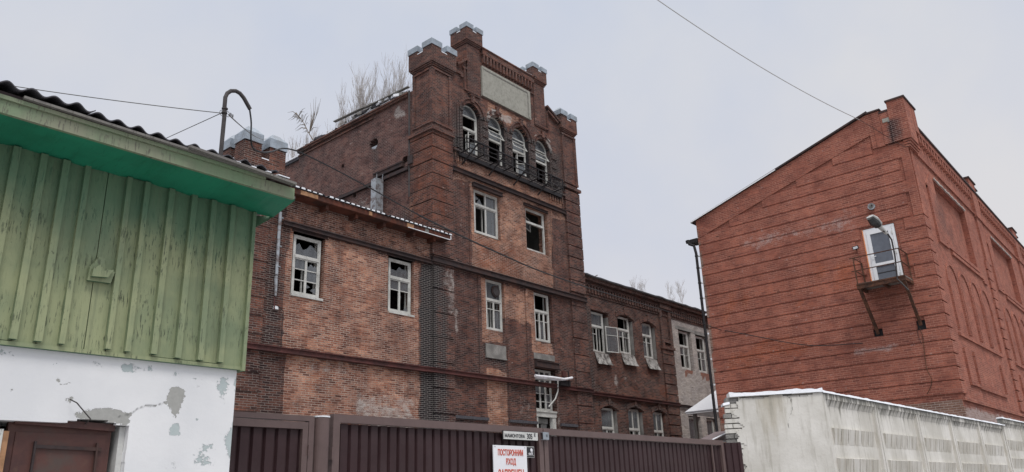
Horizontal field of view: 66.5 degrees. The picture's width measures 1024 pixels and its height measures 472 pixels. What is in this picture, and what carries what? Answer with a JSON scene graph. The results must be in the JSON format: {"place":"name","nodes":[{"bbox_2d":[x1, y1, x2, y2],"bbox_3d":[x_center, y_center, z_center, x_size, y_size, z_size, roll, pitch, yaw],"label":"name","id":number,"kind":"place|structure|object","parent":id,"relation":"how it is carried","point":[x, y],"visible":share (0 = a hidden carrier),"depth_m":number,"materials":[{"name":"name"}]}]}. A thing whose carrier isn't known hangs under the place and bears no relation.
{"place":"outdoors","nodes":[
{"label":"outdoors","id":0,"kind":"place"},
{"bbox_2d":[0,80,296,471],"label":"storage shed","id":1,"kind":"structure","parent":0,"point":[126,259],"depth_m":5.39,"materials":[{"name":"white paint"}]},
{"bbox_2d":[219,89,251,155],"bbox_3d":[-2.551,-0.677,7.226,0.248,1.331,0.686,2,-19,-11],"label":"service mast","id":2,"kind":"object","parent":1,"relation":"on","point":[225,111],"visible":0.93,"depth_m":7.03,"materials":[{"name":"metal"}]},
{"bbox_2d":[16,86,219,112],"bbox_3d":[-3.749,-1.246,6.883,2.300,0.282,0.008,1,-19,-8],"label":"overhead wire","id":3,"kind":"object","parent":2,"relation":"attached to","point":[122,101],"visible":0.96,"depth_m":6.91,"materials":[{"name":"metal"}]},
{"bbox_2d":[167,113,221,137],"bbox_3d":[-3.554,-1.088,8.282,0.008,0.872,3.061,12,-23,-36],"label":"overhead wire","id":4,"kind":"object","parent":2,"relation":"attached to","point":[194,125],"visible":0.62,"depth_m":7.70,"materials":[{"name":"metal"}]},
{"bbox_2d":[228,114,259,138],"bbox_3d":[-5.457,-2.201,16.805,0.011,8.602,18.567,4,-20,-17],"label":"overhead wire","id":5,"kind":"object","parent":2,"relation":"attached to","point":[240,125],"visible":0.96,"depth_m":8.82,"materials":[{"name":"metal"}]},
{"bbox_2d":[0,0,1023,310],"label":"sky","id":6,"kind":"structure","parent":0,"point":[673,122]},
{"bbox_3d":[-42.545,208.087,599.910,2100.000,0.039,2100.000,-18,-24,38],"label":"ground","id":7,"kind":"structure","parent":0,"visible":0},
{"bbox_2d":[283,125,322,158],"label":"bare tree","id":8,"kind":"object","parent":7,"relation":"on","point":[306,142],"visible":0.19,"depth_m":57.23,"materials":[{"name":"grey plant"}]},
{"bbox_2d":[312,415,329,471],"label":"gate post","id":9,"kind":"object","parent":7,"relation":"on","point":[321,443],"visible":0.86,"depth_m":6.91,"materials":[{"name":"metal"}]},
{"bbox_2d":[229,411,314,471],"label":"wicket gate","id":10,"kind":"structure","parent":9,"relation":"attached to","point":[270,443],"depth_m":6.60,"materials":[{"name":"brown metal"}]},
{"bbox_2d":[328,414,544,471],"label":"gate leaf","id":11,"kind":"object","parent":9,"relation":"attached to","point":[354,446],"visible":0.84,"depth_m":7.80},
{"bbox_2d":[492,445,526,471],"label":"warning board","id":12,"kind":"object","parent":11,"relation":"attached to","point":[506,458],"visible":1,"depth_m":8.69,"materials":[{"name":"metal"}]},
{"bbox_2d":[502,430,537,440],"bbox_3d":[0.099,2.286,8.932,0.028,0.100,0.605,-18,-24,38],"label":"address plate","id":13,"kind":"object","parent":11,"relation":"attached to","point":[519,435],"visible":1,"depth_m":8.91,"materials":[{"name":"white metal"}]},
{"bbox_2d":[526,446,533,457],"bbox_3d":[0.210,2.487,8.994,0.014,0.123,0.140,-18,-24,38],"label":"sign","id":14,"kind":"object","parent":11,"relation":"attached to","point":[530,452],"depth_m":8.99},
{"bbox_2d":[540,432,548,439],"bbox_3d":[0.388,2.366,9.237,0.042,0.089,0.110,-18,-24,38],"label":"sign","id":15,"kind":"object","parent":11,"relation":"attached to","point":[545,435],"visible":1,"depth_m":9.22,"materials":[{"name":"grey metal"}]},
{"bbox_2d":[325,83,357,129],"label":"bare tree","id":16,"kind":"object","parent":7,"relation":"on","point":[349,117],"visible":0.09,"depth_m":56.42,"materials":[{"name":"grey plant"}]},
{"bbox_2d":[335,95,350,126],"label":"bare tree","id":17,"kind":"object","parent":7,"relation":"on","point":[340,121],"visible":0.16,"depth_m":56.61,"materials":[{"name":"grey plant"}]},
{"bbox_2d":[349,63,375,116],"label":"bare tree","id":18,"kind":"object","parent":7,"relation":"on","point":[360,94],"visible":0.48,"depth_m":56.80,"materials":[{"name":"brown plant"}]},
{"bbox_2d":[354,60,381,111],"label":"bare tree","id":19,"kind":"object","parent":7,"relation":"on","point":[375,74],"visible":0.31,"depth_m":56.70,"materials":[{"name":"grey plant"}]},
{"bbox_2d":[372,52,406,97],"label":"bare tree","id":20,"kind":"object","parent":7,"relation":"on","point":[382,94],"visible":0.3,"depth_m":53.88,"materials":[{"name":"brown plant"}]},
{"bbox_2d":[223,21,720,445],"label":"old factory","id":21,"kind":"structure","parent":7,"relation":"on","point":[365,301],"depth_m":34.21,"materials":[{"name":"brick"}]},
{"bbox_2d":[290,99,320,139],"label":"bare sapling","id":22,"kind":"object","parent":21,"relation":"on","point":[296,115],"visible":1,"depth_m":40.79,"materials":[{"name":"grey plant"}]},
{"bbox_2d":[290,234,320,297],"bbox_3d":[-7.188,1.086,27.003,0.302,2.100,1.120,-18,-24,38],"label":"window frame","id":23,"kind":"structure","parent":21,"relation":"in","point":[300,257],"depth_m":26.97,"materials":[{"name":"white wood"}]},
{"bbox_2d":[333,103,370,122],"bbox_3d":[-7.608,-5.897,37.426,2.802,0.070,0.160,-17,-24,36],"label":"roof plank","id":24,"kind":"object","parent":21,"relation":"on","point":[349,114],"visible":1,"depth_m":37.53,"materials":[{"name":"grey wood"}]},
{"bbox_2d":[365,86,409,107],"bbox_3d":[-5.760,-6.363,35.881,2.902,0.060,0.140,-17,-24,36],"label":"roof plank","id":25,"kind":"object","parent":21,"relation":"on","point":[390,95],"visible":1,"depth_m":35.73,"materials":[{"name":"grey wood"}]},
{"bbox_2d":[387,258,410,313],"bbox_3d":[-4.415,1.970,30.059,0.302,2.080,1.120,-18,-24,38],"label":"window frame","id":26,"kind":"structure","parent":21,"relation":"in","point":[399,280],"depth_m":30.08,"materials":[{"name":"white wood"}]},
{"bbox_2d":[397,59,411,92],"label":"bare tree","id":27,"kind":"object","parent":21,"relation":"on","point":[400,77],"visible":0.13,"depth_m":54.58,"materials":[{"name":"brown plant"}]},
{"bbox_2d":[463,105,476,154],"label":"window frame","id":28,"kind":"structure","parent":21,"relation":"in","point":[468,112],"depth_m":35.87,"materials":[{"name":"white wood"}]},
{"bbox_2d":[473,189,497,239],"bbox_3d":[-1.273,-0.929,35.083,0.302,2.020,1.550,-18,-24,38],"label":"window frame","id":29,"kind":"structure","parent":21,"relation":"in","point":[489,208],"depth_m":35.16,"materials":[{"name":"white wood"}]},
{"bbox_2d":[485,279,502,331],"bbox_3d":[-0.898,3.056,34.006,0.392,2.200,1.050,-18,-24,38],"label":"window frame","id":30,"kind":"structure","parent":21,"relation":"in","point":[493,295],"depth_m":34.01,"materials":[{"name":"white wood"}]},
{"bbox_2d":[488,117,503,165],"bbox_3d":[-0.819,-4.495,36.829,0.317,2.460,1.090,-18,-24,38],"label":"window frame","id":31,"kind":"structure","parent":21,"relation":"in","point":[494,137],"depth_m":37.13,"materials":[{"name":"white wood"}]},
{"bbox_2d":[512,129,527,175],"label":"window frame","id":32,"kind":"structure","parent":21,"relation":"in","point":[518,142],"depth_m":38.30,"materials":[{"name":"white wood"}]},
{"bbox_2d":[525,208,544,254],"bbox_3d":[0.828,-0.143,37.713,0.745,2.080,1.450,-18,-24,38],"label":"window frame","id":33,"kind":"structure","parent":21,"relation":"in","point":[528,224],"depth_m":37.88,"materials":[{"name":"white wood"}]},
{"bbox_2d":[535,140,548,185],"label":"window frame","id":34,"kind":"structure","parent":21,"relation":"in","point":[539,147],"depth_m":39.62,"materials":[{"name":"white wood"}]},
{"bbox_2d":[534,293,549,342],"bbox_3d":[1.276,3.824,36.360,0.302,2.250,1.100,-18,-24,38],"label":"window frame","id":35,"kind":"structure","parent":21,"relation":"in","point":[541,324],"depth_m":36.30,"materials":[{"name":"white wood"}]},
{"bbox_2d":[535,369,552,410],"bbox_3d":[1.285,6.960,35.154,0.302,1.800,1.240,-18,-24,38],"label":"window frame","id":36,"kind":"structure","parent":21,"relation":"in","point":[539,390],"depth_m":35.17,"materials":[{"name":"white wood"}]},
{"bbox_2d":[534,374,572,406],"bbox_3d":[1.872,6.932,34.999,0.391,1.462,2.537,-18,-24,38],"label":"insulated pipe","id":37,"kind":"object","parent":21,"relation":"attached to","point":[553,378],"visible":1,"depth_m":35.02,"materials":[{"name":"silver metal"}]},
{"bbox_2d":[591,311,618,352],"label":"window frame","id":38,"kind":"structure","parent":21,"relation":"in","point":[611,333],"depth_m":40.37,"materials":[{"name":"white wood"}]},
{"bbox_2d":[601,408,614,439],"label":"window frame","id":39,"kind":"structure","parent":21,"relation":"in","point":[606,413],"depth_m":38.96,"materials":[{"name":"white wood"}]},
{"bbox_2d":[617,317,630,354],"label":"window frame","id":40,"kind":"structure","parent":21,"relation":"in","point":[620,331],"depth_m":42.05,"materials":[{"name":"white wood"}]},
{"bbox_2d":[628,409,639,434],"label":"window frame","id":41,"kind":"structure","parent":21,"relation":"in","point":[633,416],"depth_m":40.73,"materials":[{"name":"white wood"}]},
{"bbox_2d":[641,323,652,358],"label":"window frame","id":42,"kind":"structure","parent":21,"relation":"in","point":[646,330],"depth_m":43.74,"materials":[{"name":"white wood"}]},
{"bbox_2d":[653,412,663,442],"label":"window frame","id":43,"kind":"structure","parent":21,"relation":"in","point":[657,417],"depth_m":42.45,"materials":[{"name":"white wood"}]},
{"bbox_2d":[678,331,690,369],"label":"window frame","id":44,"kind":"structure","parent":21,"relation":"in","point":[682,347],"depth_m":46.72,"materials":[{"name":"white wood"}]},
{"bbox_2d":[688,417,695,438],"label":"window frame","id":45,"kind":"structure","parent":21,"relation":"in","point":[691,421],"depth_m":45.09,"materials":[{"name":"white wood"}]},
{"bbox_2d":[695,336,707,373],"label":"window frame","id":46,"kind":"structure","parent":21,"relation":"in","point":[702,361],"depth_m":48.11,"materials":[{"name":"white wood"}]},
{"bbox_2d":[706,419,713,434],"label":"window frame","id":47,"kind":"structure","parent":21,"relation":"in","point":[710,426],"depth_m":46.77,"materials":[{"name":"white wood"}]},
{"bbox_2d":[637,279,645,290],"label":"bare tree","id":48,"kind":"object","parent":7,"relation":"on","point":[641,285],"visible":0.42,"depth_m":118.82,"materials":[{"name":"grey plant"}]},
{"bbox_2d":[665,281,674,300],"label":"bare tree","id":49,"kind":"object","parent":7,"relation":"on","point":[670,292],"visible":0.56,"depth_m":128.85,"materials":[{"name":"grey plant"}]},
{"bbox_2d":[672,279,686,302],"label":"bare tree","id":50,"kind":"object","parent":7,"relation":"on","point":[678,288],"visible":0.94,"depth_m":132.98,"materials":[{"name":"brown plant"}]},
{"bbox_2d":[685,391,718,444],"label":"porch canopy","id":51,"kind":"object","parent":7,"relation":"on","point":[704,407],"visible":0.41,"depth_m":41.31,"materials":[{"name":"white metal"}]},
{"bbox_2d":[701,431,743,471],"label":"sheet fence","id":52,"kind":"object","parent":7,"relation":"on","point":[733,457],"visible":0.66,"depth_m":12.60,"materials":[{"name":"brown metal"}]},
{"bbox_2d":[542,428,726,471],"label":"gate leaf","id":53,"kind":"object","parent":52,"relation":"attached to","point":[573,451],"visible":0.94,"depth_m":10.55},
{"bbox_2d":[721,388,835,471],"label":"rendered wall end","id":54,"kind":"structure","parent":7,"relation":"on","point":[787,430],"depth_m":12.75,"materials":[{"name":"paint"}]},
{"bbox_2d":[685,95,1023,445],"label":"red brick building","id":55,"kind":"structure","parent":7,"relation":"on","point":[779,258],"depth_m":31.49,"materials":[{"name":"brick"}]},
{"bbox_2d":[249,109,862,345],"bbox_3d":[3.144,1.567,20.515,6.040,3.645,28.546,-14,-22,32],"label":"overhead cable","id":56,"kind":"object","parent":55,"relation":"attached to","point":[253,148],"visible":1,"depth_m":13.37,"materials":[{"name":"black rubber"}]},
{"bbox_2d":[658,0,859,119],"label":"overhead wire","id":57,"kind":"object","parent":55,"relation":"attached to","point":[751,61],"visible":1,"depth_m":26.54,"materials":[{"name":"black metal"}]},
{"bbox_2d":[852,245,863,277],"bbox_3d":[13.458,1.007,30.348,0.232,1.315,0.151,-18,-24,38],"label":"floodlight","id":58,"kind":"object","parent":55,"relation":"attached to","point":[855,247],"visible":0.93,"depth_m":30.47,"materials":[{"name":"white metal"}]},
{"bbox_2d":[868,203,874,209],"bbox_3d":[14.035,-1.152,30.509,0.270,0.270,0.140,-18,-24,38],"label":"round vent","id":59,"kind":"object","parent":55,"relation":"attached to","point":[871,206],"visible":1,"depth_m":30.46,"materials":[{"name":"black metal"}]},
{"bbox_2d":[862,223,902,280],"bbox_3d":[14.216,0.737,29.928,1.175,2.300,0.165,-18,-24,38],"label":"balcony door","id":60,"kind":"structure","parent":55,"relation":"in","point":[874,239],"depth_m":29.97,"materials":[{"name":"white plastic"}]},
{"bbox_2d":[867,215,908,289],"bbox_3d":[13.496,0.607,28.066,1.593,2.623,0.410,12,-24,-36],"label":"street lamp","id":61,"kind":"object","parent":55,"relation":"attached to","point":[874,221],"visible":1,"depth_m":28.09,"materials":[{"name":"metal"}]},
{"bbox_2d":[917,329,931,393],"bbox_3d":[14.807,4.491,28.079,0.271,2.344,0.031,-18,-24,38],"label":"drop cable","id":62,"kind":"object","parent":55,"relation":"attached to","point":[925,358],"visible":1,"depth_m":28.08,"materials":[{"name":"metal"}]},
{"bbox_2d":[818,390,1023,471],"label":"concrete fence","id":63,"kind":"object","parent":7,"relation":"on","point":[867,435],"visible":0.99,"depth_m":15.74,"materials":[{"name":"white concrete"}]}
]}

